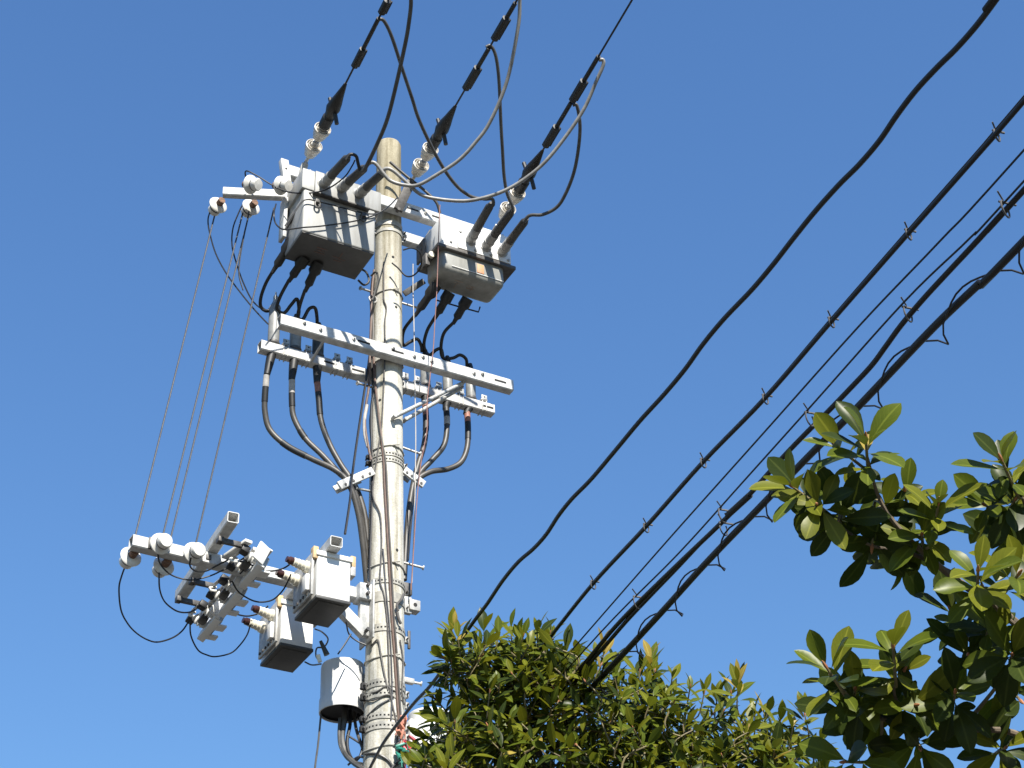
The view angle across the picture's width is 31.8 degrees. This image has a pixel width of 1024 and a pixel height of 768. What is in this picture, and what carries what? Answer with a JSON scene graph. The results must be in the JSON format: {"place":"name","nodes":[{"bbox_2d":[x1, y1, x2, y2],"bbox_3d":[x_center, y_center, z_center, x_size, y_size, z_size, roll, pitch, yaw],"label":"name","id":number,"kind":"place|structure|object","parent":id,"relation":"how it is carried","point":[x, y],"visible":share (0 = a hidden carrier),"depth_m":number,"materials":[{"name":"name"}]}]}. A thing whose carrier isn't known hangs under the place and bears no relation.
{"place":"outdoors","nodes":[
{"label":"outdoors","id":0,"kind":"place"},
{"bbox_2d":[279,158,290,179],"bbox_3d":[-1.889,-1.718,15.029,0.123,0.366,0.063,16,-39,-24],"label":"drop bracket","id":1,"kind":"object","parent":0,"point":[284,168],"visible":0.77,"depth_m":15.05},
{"bbox_2d":[0,0,1023,767],"label":"sky","id":2,"kind":"structure","parent":0,"point":[712,130],"materials":[{"name":"blue"}]},
{"label":"ground","id":3,"kind":"structure","parent":0,"visible":0},
{"bbox_2d":[355,138,424,767],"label":"utility pole","id":4,"kind":"object","parent":3,"relation":"on","point":[378,724],"visible":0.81,"depth_m":13.96,"materials":[{"name":"concrete"}]},
{"bbox_2d":[128,534,356,602],"bbox_3d":[-1.885,1.353,13.066,1.840,0.095,0.105,17,-39,-25],"label":"crossarm","id":5,"kind":"object","parent":4,"relation":"attached to","point":[139,544],"visible":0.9,"depth_m":12.87,"materials":[{"name":"metal"}]},
{"bbox_2d":[119,547,140,568],"bbox_3d":[-2.707,1.231,12.759,0.160,0.160,0.168,-18,-21,-49],"label":"pin insulator","id":6,"kind":"object","parent":5,"relation":"attached to","point":[129,559],"visible":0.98,"depth_m":12.72,"materials":[{"name":"white ceramic"}]},
{"bbox_2d":[118,568,189,642],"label":"lead wire","id":7,"kind":"object","parent":6,"relation":"attached to","point":[133,630],"visible":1,"depth_m":13.10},
{"bbox_2d":[150,533,172,554],"bbox_3d":[-2.476,1.125,12.702,0.168,0.160,0.160,-30,-81,46],"label":"pin insulator","id":8,"kind":"object","parent":5,"relation":"attached to","point":[160,543],"visible":1,"depth_m":12.65,"materials":[{"name":"white ceramic"}]},
{"bbox_2d":[157,554,231,580],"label":"lead wire","id":9,"kind":"object","parent":8,"relation":"attached to","point":[164,569],"visible":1,"depth_m":12.78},
{"bbox_2d":[152,557,173,577],"bbox_3d":[-2.491,1.303,12.851,0.160,0.160,0.168,-18,-21,-49],"label":"pin insulator","id":10,"kind":"object","parent":5,"relation":"attached to","point":[168,565],"visible":0.92,"depth_m":12.81,"materials":[{"name":"white ceramic"}]},
{"bbox_2d":[158,572,197,612],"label":"lead wire","id":11,"kind":"object","parent":10,"relation":"attached to","point":[168,605],"visible":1,"depth_m":13.04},
{"bbox_2d":[135,216,214,534],"bbox_3d":[-2.574,-0.168,13.884,0.014,3.349,0.536,-23,-40,27],"label":"vertical wire","id":12,"kind":"object","parent":5,"relation":"attached to","point":[173,379],"visible":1,"depth_m":13.74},
{"bbox_2d":[183,542,205,563],"bbox_3d":[-2.259,1.198,12.796,0.168,0.160,0.160,-30,-81,46],"label":"pin insulator","id":13,"kind":"object","parent":5,"relation":"attached to","point":[196,552],"visible":0.97,"depth_m":12.75,"materials":[{"name":"white ceramic"}]},
{"bbox_2d":[175,511,238,597],"bbox_3d":[-2.224,1.263,13.085,0.085,0.085,1.242,14,-38,-22],"label":"crossbar","id":14,"kind":"object","parent":5,"relation":"on","point":[228,524],"visible":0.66,"depth_m":12.89,"materials":[{"name":"metal"}]},
{"bbox_2d":[175,536,256,615],"bbox_3d":[-2.213,1.435,13.162,0.310,0.047,1.281,16,-39,-24],"label":"switch mount","id":15,"kind":"object","parent":5,"relation":"attached to","point":[235,544],"visible":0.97,"depth_m":12.92,"materials":[{"name":"metal"}]},
{"bbox_2d":[185,599,226,641],"bbox_3d":[-2.295,1.756,13.478,0.281,0.188,0.407,16,-39,-24],"label":"disconnect switch","id":16,"kind":"object","parent":15,"relation":"attached to","point":[208,620],"visible":0.9,"depth_m":13.43,"materials":[{"name":"metal"}]},
{"bbox_2d":[206,574,248,617],"bbox_3d":[-2.088,1.533,13.171,0.281,0.188,0.407,16,-39,-24],"label":"disconnect switch","id":17,"kind":"object","parent":15,"relation":"attached to","point":[229,597],"visible":0.88,"depth_m":13.13,"materials":[{"name":"metal"}]},
{"bbox_2d":[226,541,272,589],"bbox_3d":[-1.884,1.287,12.832,0.281,0.188,0.407,16,-39,-24],"label":"disconnect switch","id":18,"kind":"object","parent":15,"relation":"attached to","point":[258,559],"visible":1,"depth_m":12.78,"materials":[{"name":"metal"}]},
{"bbox_2d":[231,574,291,602],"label":"lead wire","id":19,"kind":"object","parent":18,"relation":"attached to","point":[237,590],"visible":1,"depth_m":12.95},
{"bbox_2d":[273,535,342,604],"bbox_3d":[-1.583,1.500,13.459,0.095,0.085,1.400,15,-39,-23],"label":"crossbar","id":20,"kind":"object","parent":5,"relation":"attached to","point":[333,544],"visible":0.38,"depth_m":13.00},
{"bbox_2d":[241,595,316,672],"bbox_3d":[-1.768,1.876,13.597,0.521,0.426,0.411,16,-39,-24],"label":"switch box","id":21,"kind":"object","parent":20,"relation":"hanging from","point":[285,641],"visible":0.91,"depth_m":13.48,"materials":[{"name":"grey paint"}]},
{"bbox_2d":[189,620,252,656],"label":"lead wire","id":22,"kind":"object","parent":21,"relation":"attached to","point":[198,650],"visible":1,"depth_m":13.50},
{"bbox_2d":[275,546,355,627],"bbox_3d":[-1.438,1.454,13.014,0.521,0.426,0.411,16,-39,-24],"label":"switch box","id":23,"kind":"object","parent":20,"relation":"hanging from","point":[319,580],"visible":0.99,"depth_m":12.91,"materials":[{"name":"white paint"}]},
{"bbox_2d":[261,374,367,581],"bbox_3d":[-1.505,0.747,13.921,0.930,1.890,0.222,9,-36,-15],"label":"power cable","id":24,"kind":"object","parent":4,"relation":"attached to","point":[275,436],"visible":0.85,"depth_m":13.97,"materials":[{"name":"rubber"}]},
{"bbox_2d":[316,640,329,662],"bbox_3d":[-1.367,1.938,13.027,0.104,0.178,0.044,19,-40,-28],"label":"fuse holder","id":25,"kind":"object","parent":4,"relation":"attached to","point":[324,650],"visible":1,"depth_m":13.03,"materials":[{"name":"plastic"}]},
{"bbox_2d":[289,379,368,557],"bbox_3d":[-1.412,0.770,13.975,0.720,1.904,0.158,9,-37,-16],"label":"power cable","id":26,"kind":"object","parent":4,"relation":"attached to","point":[321,454],"visible":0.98,"depth_m":14.18,"materials":[{"name":"grey rubber"}]},
{"bbox_2d":[314,381,368,538],"bbox_3d":[-1.314,0.789,14.043,0.522,1.935,0.104,9,-36,-15],"label":"power cable","id":27,"kind":"object","parent":4,"relation":"attached to","point":[325,434],"visible":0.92,"depth_m":14.23,"materials":[{"name":"black rubber"}]},
{"bbox_2d":[319,657,364,722],"bbox_3d":[-1.244,2.251,13.241,0.340,0.385,0.348,-26,-42,30],"label":"cable closure","id":28,"kind":"object","parent":4,"relation":"attached to","point":[342,678],"visible":0.77,"depth_m":13.15,"materials":[{"name":"grey plastic"}]},
{"bbox_2d":[314,714,321,767],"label":"lead wire","id":29,"kind":"object","parent":28,"relation":"hanging from","point":[318,740],"visible":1,"depth_m":12.97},
{"bbox_2d":[337,707,363,767],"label":"cable loop","id":30,"kind":"object","parent":28,"relation":"hanging from","point":[343,743],"visible":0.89,"depth_m":13.01,"materials":[{"name":"grey rubber"}]},
{"bbox_2d":[333,467,375,493],"bbox_3d":[-1.221,0.745,13.948,0.331,0.272,0.084,16,-39,-24],"label":"cable clamp","id":31,"kind":"object","parent":4,"relation":"attached to","point":[342,485],"visible":0.98,"depth_m":13.91,"materials":[{"name":"metal"}]},
{"bbox_2d":[344,355,368,534],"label":"lead wire","id":32,"kind":"object","parent":4,"relation":"attached to","point":[354,459],"visible":0.88,"depth_m":13.87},
{"bbox_2d":[339,579,374,649],"bbox_3d":[-1.243,1.664,13.286,0.398,0.480,0.240,16,-39,-24],"label":"arm bracket","id":33,"kind":"object","parent":4,"relation":"attached to","point":[361,625],"visible":0.88,"depth_m":13.27,"materials":[{"name":"metal"}]},
{"bbox_2d":[364,269,374,460],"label":"down wire","id":34,"kind":"object","parent":4,"relation":"attached to","point":[369,367],"visible":0.9,"depth_m":14.64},
{"bbox_2d":[368,389,374,581],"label":"down wire","id":35,"kind":"object","parent":4,"relation":"attached to","point":[371,503],"visible":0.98,"depth_m":13.93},
{"bbox_2d":[369,277,374,431],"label":"down wire","id":36,"kind":"object","parent":4,"relation":"attached to","point":[373,335],"visible":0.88,"depth_m":14.84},
{"bbox_2d":[257,338,494,417],"bbox_3d":[-1.091,-0.063,14.873,2.120,0.164,0.117,16,-39,-24],"label":"crossarm","id":37,"kind":"object","parent":4,"relation":"attached to","point":[335,366],"visible":0.81,"depth_m":14.74,"materials":[{"name":"metal"}]},
{"bbox_2d":[264,292,280,374],"bbox_3d":[-1.931,-0.407,14.571,0.115,0.849,0.110,-2,-35,0],"label":"cable termination","id":38,"kind":"object","parent":37,"relation":"attached to","point":[273,332],"visible":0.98,"depth_m":14.53,"materials":[{"name":"plastic"}]},
{"bbox_2d":[288,314,301,379],"bbox_3d":[-1.760,-0.297,14.605,0.110,0.662,0.110,-2,-35,0],"label":"cable termination","id":39,"kind":"object","parent":37,"relation":"attached to","point":[294,341],"visible":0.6,"depth_m":14.54,"materials":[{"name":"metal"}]},
{"bbox_2d":[312,322,323,381],"bbox_3d":[-1.585,-0.255,14.693,0.110,0.603,0.110,-2,-35,0],"label":"cable termination","id":40,"kind":"object","parent":37,"relation":"attached to","point":[317,370],"visible":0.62,"depth_m":14.62,"materials":[{"name":"black rubber"}]},
{"bbox_2d":[420,351,430,402],"bbox_3d":[-0.728,-0.056,15.127,0.099,0.568,0.099,-2,-35,0],"label":"cable termination","id":41,"kind":"object","parent":37,"relation":"attached to","point":[424,377],"visible":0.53,"depth_m":15.08,"materials":[{"name":"metal"}]},
{"bbox_2d":[404,403,428,581],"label":"power cable","id":42,"kind":"object","parent":41,"relation":"attached to","point":[408,515],"visible":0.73,"depth_m":14.32,"materials":[{"name":"black rubber"}]},
{"bbox_2d":[442,355,452,409],"bbox_3d":[-0.544,-0.005,15.215,0.099,0.562,0.099,-2,-35,0],"label":"cable termination","id":43,"kind":"object","parent":37,"relation":"attached to","point":[447,382],"visible":0.29,"depth_m":15.17,"materials":[{"name":"metal"}]},
{"bbox_2d":[418,406,449,474],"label":"power cable","id":44,"kind":"object","parent":43,"relation":"attached to","point":[435,455],"visible":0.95,"depth_m":14.79,"materials":[{"name":"black rubber"}]},
{"bbox_2d":[463,363,476,414],"bbox_3d":[-0.360,0.052,15.303,0.118,0.546,0.101,-2,-35,0],"label":"cable termination","id":45,"kind":"object","parent":37,"relation":"attached to","point":[470,390],"visible":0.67,"depth_m":15.25,"materials":[{"name":"metal"}]},
{"bbox_2d":[408,411,470,560],"bbox_3d":[-0.599,0.792,14.571,0.633,1.606,0.075,17,-39,-25],"label":"power cable","id":46,"kind":"object","parent":45,"relation":"attached to","point":[462,459],"visible":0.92,"depth_m":14.76,"materials":[{"name":"black rubber"}]},
{"bbox_2d":[372,262,396,721],"bbox_3d":[-0.989,0.694,14.026,0.209,4.236,0.047,-5,-35,3],"label":"down wire","id":47,"kind":"object","parent":4,"relation":"attached to","point":[378,508],"visible":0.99,"depth_m":13.82,"materials":[{"name":"metal"}]},
{"bbox_2d":[372,356,399,719],"bbox_3d":[-0.980,1.032,13.808,0.247,3.377,0.069,-7,-35,7],"label":"down wire","id":48,"kind":"object","parent":4,"relation":"attached to","point":[390,592],"visible":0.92,"depth_m":13.57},
{"bbox_2d":[382,549,392,719],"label":"down wire","id":49,"kind":"object","parent":4,"relation":"attached to","point":[389,634],"visible":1,"depth_m":13.21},
{"bbox_2d":[375,395,401,714],"bbox_3d":[-0.942,1.240,13.651,0.223,2.842,0.054,1,-35,-4],"label":"down wire","id":50,"kind":"object","parent":4,"relation":"attached to","point":[393,610],"visible":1,"depth_m":13.52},
{"bbox_2d":[289,165,491,230],"bbox_3d":[-1.004,-1.538,15.565,2.020,0.120,0.106,16,-39,-24],"label":"crossarm","id":51,"kind":"object","parent":4,"relation":"attached to","point":[420,215],"visible":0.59,"depth_m":15.60,"materials":[{"name":"metal"}]},
{"bbox_2d":[223,187,286,200],"bbox_3d":[-2.103,-1.568,14.874,0.565,0.085,0.060,2,-35,-7],"label":"crossarm","id":52,"kind":"object","parent":51,"relation":"attached to","point":[241,193],"visible":0.69,"depth_m":14.84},
{"bbox_2d":[208,197,226,215],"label":"pin insulator","id":53,"kind":"object","parent":52,"relation":"attached to","point":[217,206],"visible":1,"depth_m":14.93,"materials":[{"name":"white ceramic"}]},
{"bbox_2d":[207,212,267,323],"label":"lead wire","id":54,"kind":"object","parent":53,"relation":"attached to","point":[265,321],"visible":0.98,"depth_m":14.79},
{"bbox_2d":[241,199,259,217],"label":"pin insulator","id":55,"kind":"object","parent":52,"relation":"attached to","point":[252,207],"visible":0.99,"depth_m":14.97,"materials":[{"name":"white ceramic"}]},
{"bbox_2d":[163,212,242,532],"bbox_3d":[-2.369,-0.178,13.940,0.492,3.282,0.013,25,-44,-34],"label":"vertical wire","id":56,"kind":"object","parent":55,"relation":"attached to","point":[202,377],"visible":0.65,"depth_m":13.81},
{"bbox_2d":[170,218,248,536],"bbox_3d":[-2.321,-0.149,13.953,0.491,3.318,0.013,26,-44,-34],"label":"vertical wire","id":57,"kind":"object","parent":55,"relation":"attached to","point":[205,392],"visible":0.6,"depth_m":13.75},
{"bbox_2d":[238,211,249,289],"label":"lead wire","id":58,"kind":"object","parent":55,"relation":"hanging from","point":[241,251],"visible":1,"depth_m":14.67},
{"bbox_2d":[231,205,269,310],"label":"lead wire","id":59,"kind":"object","parent":55,"relation":"attached to","point":[236,261],"visible":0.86,"depth_m":14.85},
{"bbox_2d":[242,175,262,193],"bbox_3d":[-2.132,-1.632,14.733,0.168,0.160,0.160,5,3,37],"label":"pin insulator","id":60,"kind":"object","parent":52,"relation":"attached to","point":[251,184],"visible":1,"depth_m":14.69,"materials":[{"name":"white ceramic"}]},
{"bbox_2d":[300,83,346,166],"bbox_3d":[-1.572,-2.122,14.928,0.146,0.318,1.130,13,-38,-21],"label":"strain insulator","id":61,"kind":"object","parent":51,"relation":"attached to","point":[321,133],"visible":0.99,"depth_m":14.84,"materials":[{"name":"ceramic"}]},
{"bbox_2d":[345,0,392,83],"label":"overhead line","id":62,"kind":"object","parent":61,"relation":"attached to","point":[384,8],"visible":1,"depth_m":14.13,"materials":[{"name":"black rubber"}]},
{"bbox_2d":[360,0,412,172],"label":"jumper cable","id":63,"kind":"object","parent":62,"relation":"hanging from","point":[389,111],"visible":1,"depth_m":13.96,"materials":[{"name":"rubber"}]},
{"bbox_2d":[379,17,494,207],"bbox_3d":[-0.651,-2.129,14.445,0.208,0.674,1.758,-19,-38,23],"label":"jumper cable","id":64,"kind":"object","parent":62,"relation":"hanging from","point":[439,161],"visible":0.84,"depth_m":14.38,"materials":[{"name":"rubber"}]},
{"bbox_2d":[271,155,385,292],"bbox_3d":[-1.415,-1.364,14.511,0.838,0.904,1.027,10,-37,-17],"label":"switch box","id":65,"kind":"object","parent":51,"relation":"attached to","point":[346,250],"visible":0.98,"depth_m":14.57,"materials":[{"name":"grey metal"}]},
{"bbox_2d":[259,272,272,312],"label":"tail cable","id":66,"kind":"object","parent":65,"relation":"attached to","point":[261,307],"visible":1,"depth_m":14.63,"materials":[{"name":"black rubber"}]},
{"bbox_2d":[272,176,292,194],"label":"pin insulator","id":67,"kind":"object","parent":65,"relation":"attached to","point":[282,182],"visible":0.99,"depth_m":14.71,"materials":[{"name":"white ceramic"}]},
{"bbox_2d":[195,208,273,542],"bbox_3d":[-2.129,-0.160,13.975,0.447,3.286,0.013,11,-37,-18],"label":"vertical wire","id":68,"kind":"object","parent":67,"relation":"attached to","point":[233,380],"visible":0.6,"depth_m":13.85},
{"bbox_2d":[244,160,355,193],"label":"lead wire","id":69,"kind":"object","parent":67,"relation":"attached to","point":[300,192],"visible":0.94,"depth_m":14.59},
{"bbox_2d":[275,279,300,313],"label":"tail cable","id":70,"kind":"object","parent":65,"relation":"attached to","point":[294,300],"visible":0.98,"depth_m":14.65,"materials":[{"name":"black rubber"}]},
{"bbox_2d":[296,289,318,323],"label":"tail cable","id":71,"kind":"object","parent":65,"relation":"attached to","point":[309,308],"visible":0.83,"depth_m":14.72,"materials":[{"name":"black rubber"}]},
{"bbox_2d":[284,199,375,225],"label":"lead wire","id":72,"kind":"object","parent":65,"relation":"attached to","point":[301,202],"visible":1,"depth_m":14.54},
{"bbox_2d":[273,198,396,229],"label":"lead wire","id":73,"kind":"object","parent":65,"relation":"attached to","point":[328,224],"visible":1,"depth_m":14.42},
{"bbox_2d":[394,179,414,212],"bbox_3d":[-0.929,-1.626,15.557,0.185,0.322,0.068,-10,-36,11],"label":"anchor strap","id":74,"kind":"object","parent":51,"relation":"attached to","point":[402,200],"visible":0.84,"depth_m":15.53,"materials":[{"name":"metal"}]},
{"bbox_2d":[389,161,440,212],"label":"jumper cable","id":75,"kind":"object","parent":74,"relation":"attached to","point":[409,178],"visible":0.81,"depth_m":15.65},
{"bbox_2d":[492,149,543,229],"bbox_3d":[0.045,-1.642,15.390,0.146,0.318,1.130,12,-37,-19],"label":"strain insulator","id":76,"kind":"object","parent":51,"relation":"attached to","point":[517,194],"visible":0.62,"depth_m":15.28,"materials":[{"name":"black"}]},
{"bbox_2d":[542,0,632,150],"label":"overhead line","id":77,"kind":"object","parent":76,"relation":"attached to","point":[575,96],"visible":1,"depth_m":14.43,"materials":[{"name":"black rubber"}]},
{"bbox_2d":[379,58,605,202],"bbox_3d":[-0.105,-1.927,14.264,1.900,0.862,0.388,-12,-36,14],"label":"jumper cable","id":78,"kind":"object","parent":77,"relation":"hanging from","point":[536,169],"visible":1,"depth_m":14.18,"materials":[{"name":"rubber"}]},
{"bbox_2d":[523,103,581,222],"bbox_3d":[0.392,-1.778,14.738,0.228,0.578,0.929,15,-39,-24],"label":"jumper cable","id":79,"kind":"object","parent":77,"relation":"attached to","point":[561,201],"visible":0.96,"depth_m":14.69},
{"bbox_2d":[277,314,513,394],"bbox_3d":[-0.919,-0.239,14.655,2.095,0.110,0.111,16,-39,-24],"label":"crossarm","id":80,"kind":"object","parent":4,"relation":"attached to","point":[353,342],"visible":0.99,"depth_m":14.60,"materials":[{"name":"metal"}]},
{"bbox_2d":[395,715,407,742],"bbox_3d":[-0.783,2.461,12.739,0.088,0.256,0.100,-2,-35,0],"label":"cable tag","id":81,"kind":"object","parent":4,"relation":"attached to","point":[401,732],"visible":0.81,"depth_m":12.75,"materials":[{"name":"plastic"}]},
{"bbox_2d":[395,742,408,766],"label":"cable tag","id":82,"kind":"object","parent":4,"relation":"attached to","point":[399,747],"visible":0.59,"depth_m":12.64,"materials":[{"name":"green plastic"}]},
{"bbox_2d":[402,231,422,247],"bbox_3d":[-1.103,-1.333,15.799,1.900,0.110,0.106,16,-39,-24],"label":"crossarm","id":83,"kind":"object","parent":4,"relation":"attached to","point":[413,240],"visible":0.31,"depth_m":15.88,"materials":[{"name":"metal"}]},
{"bbox_2d":[412,264,415,582],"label":"down wire","id":84,"kind":"object","parent":4,"relation":"attached to","point":[415,408],"visible":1,"depth_m":14.45,"materials":[{"name":"brown metal"}]},
{"bbox_2d":[403,467,425,487],"bbox_3d":[-0.790,0.748,14.238,0.214,0.155,0.084,16,-39,-24],"label":"cable clamp","id":85,"kind":"object","parent":4,"relation":"attached to","point":[408,474],"visible":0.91,"depth_m":14.21,"materials":[{"name":"metal"}]},
{"bbox_2d":[406,707,448,767],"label":"cable closure","id":86,"kind":"object","parent":4,"relation":"attached to","point":[414,720],"visible":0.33,"depth_m":13.05,"materials":[{"name":"grey plastic"}]},
{"bbox_2d":[391,381,465,420],"bbox_3d":[-0.673,0.128,14.608,0.684,0.585,0.062,18,-40,-27],"label":"crossarm brace","id":87,"kind":"object","parent":4,"relation":"attached to","point":[423,402],"visible":0.98,"depth_m":14.58,"materials":[{"name":"metal"}]},
{"bbox_2d":[403,385,463,423],"bbox_3d":[-0.644,0.162,14.743,0.547,0.502,0.060,16,-39,-24],"label":"crossarm brace","id":88,"kind":"object","parent":4,"relation":"attached to","point":[431,404],"visible":1,"depth_m":14.73,"materials":[{"name":"metal"}]},
{"bbox_2d":[411,105,456,179],"bbox_3d":[-0.702,-2.023,15.444,0.146,0.318,1.130,13,-38,-21],"label":"strain insulator","id":89,"kind":"object","parent":4,"relation":"attached to","point":[420,167],"visible":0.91,"depth_m":15.34,"materials":[{"name":"black"}]},
{"bbox_2d":[455,0,517,105],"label":"overhead line","id":90,"kind":"object","parent":89,"relation":"attached to","point":[496,36],"visible":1,"depth_m":14.52,"materials":[{"name":"black rubber"}]},
{"bbox_2d":[362,0,521,187],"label":"jumper cable","id":91,"kind":"object","parent":90,"relation":"hanging from","point":[455,162],"visible":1,"depth_m":14.16,"materials":[{"name":"rubber"}]},
{"bbox_2d":[485,44,514,210],"bbox_3d":[-0.084,-2.084,14.696,0.091,0.905,1.060,-6,-35,6],"label":"jumper cable","id":92,"kind":"object","parent":90,"relation":"hanging from","point":[501,126],"visible":0.9,"depth_m":14.69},
{"bbox_2d":[402,201,528,324],"bbox_3d":[-0.326,-1.087,15.129,0.862,0.913,0.957,16,-39,-24],"label":"switch box","id":93,"kind":"object","parent":4,"relation":"attached to","point":[474,261],"visible":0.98,"depth_m":15.18,"materials":[{"name":"grey metal"}]},
{"bbox_2d":[391,247,421,276],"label":"down wire","id":94,"kind":"object","parent":93,"relation":"attached to","point":[397,267],"visible":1,"depth_m":15.03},
{"bbox_2d":[402,313,422,352],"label":"tail cable","id":95,"kind":"object","parent":93,"relation":"attached to","point":[417,339],"visible":0.93,"depth_m":15.17,"materials":[{"name":"black rubber"}]},
{"bbox_2d":[410,205,439,589],"bbox_3d":[-0.676,0.023,14.416,0.039,3.462,0.490,20,-41,-29],"label":"down wire","id":96,"kind":"object","parent":93,"relation":"hanging from","point":[427,403],"visible":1,"depth_m":14.33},
{"bbox_2d":[422,316,444,356],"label":"tail cable","id":97,"kind":"object","parent":93,"relation":"attached to","point":[426,334],"visible":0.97,"depth_m":15.22,"materials":[{"name":"black rubber"}]},
{"bbox_2d":[439,322,468,366],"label":"tail cable","id":98,"kind":"object","parent":93,"relation":"attached to","point":[446,329],"visible":0.98,"depth_m":15.32,"materials":[{"name":"black rubber"}]},
{"bbox_2d":[369,0,998,767],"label":"service cable","id":99,"kind":"object","parent":4,"relation":"attached to","point":[987,10],"visible":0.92,"depth_m":7.48,"materials":[{"name":"rubber"}]},
{"bbox_2d":[539,95,1023,647],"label":"messenger wire","id":100,"kind":"object","parent":4,"relation":"attached to","point":[829,317],"visible":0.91,"depth_m":7.69,"materials":[{"name":"metal"}]},
{"bbox_2d":[507,97,1023,689],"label":"telephone cable","id":101,"kind":"object","parent":100,"relation":"attached to","point":[843,307],"visible":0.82,"depth_m":7.82,"materials":[{"name":"rubber"}]},
{"bbox_2d":[563,180,1023,674],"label":"messenger wire","id":102,"kind":"object","parent":4,"relation":"attached to","point":[1002,203],"visible":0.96,"depth_m":7.90,"materials":[{"name":"metal"}]},
{"bbox_2d":[523,149,1023,704],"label":"overhead wire","id":103,"kind":"object","parent":102,"relation":"attached to","point":[807,383],"visible":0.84,"depth_m":7.80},
{"bbox_2d":[527,235,1023,752],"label":"trunk cable","id":104,"kind":"object","parent":102,"relation":"hanging from","point":[983,281],"visible":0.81,"depth_m":7.96,"materials":[{"name":"rubber"}]},
{"bbox_2d":[531,186,1023,725],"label":"telephone cable","id":105,"kind":"object","parent":102,"relation":"hanging from","point":[675,568],"visible":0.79,"depth_m":8.11,"materials":[{"name":"black rubber"}]},
{"bbox_2d":[398,606,838,767],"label":"evergreen tree","id":106,"kind":"object","parent":3,"relation":"on","point":[478,737],"visible":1,"depth_m":10.12,"materials":[{"name":"green plant"}]},
{"bbox_2d":[749,401,1023,767],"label":"evergreen tree","id":107,"kind":"object","parent":3,"relation":"on","point":[863,713],"visible":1,"depth_m":4.83,"materials":[{"name":"green plant"}]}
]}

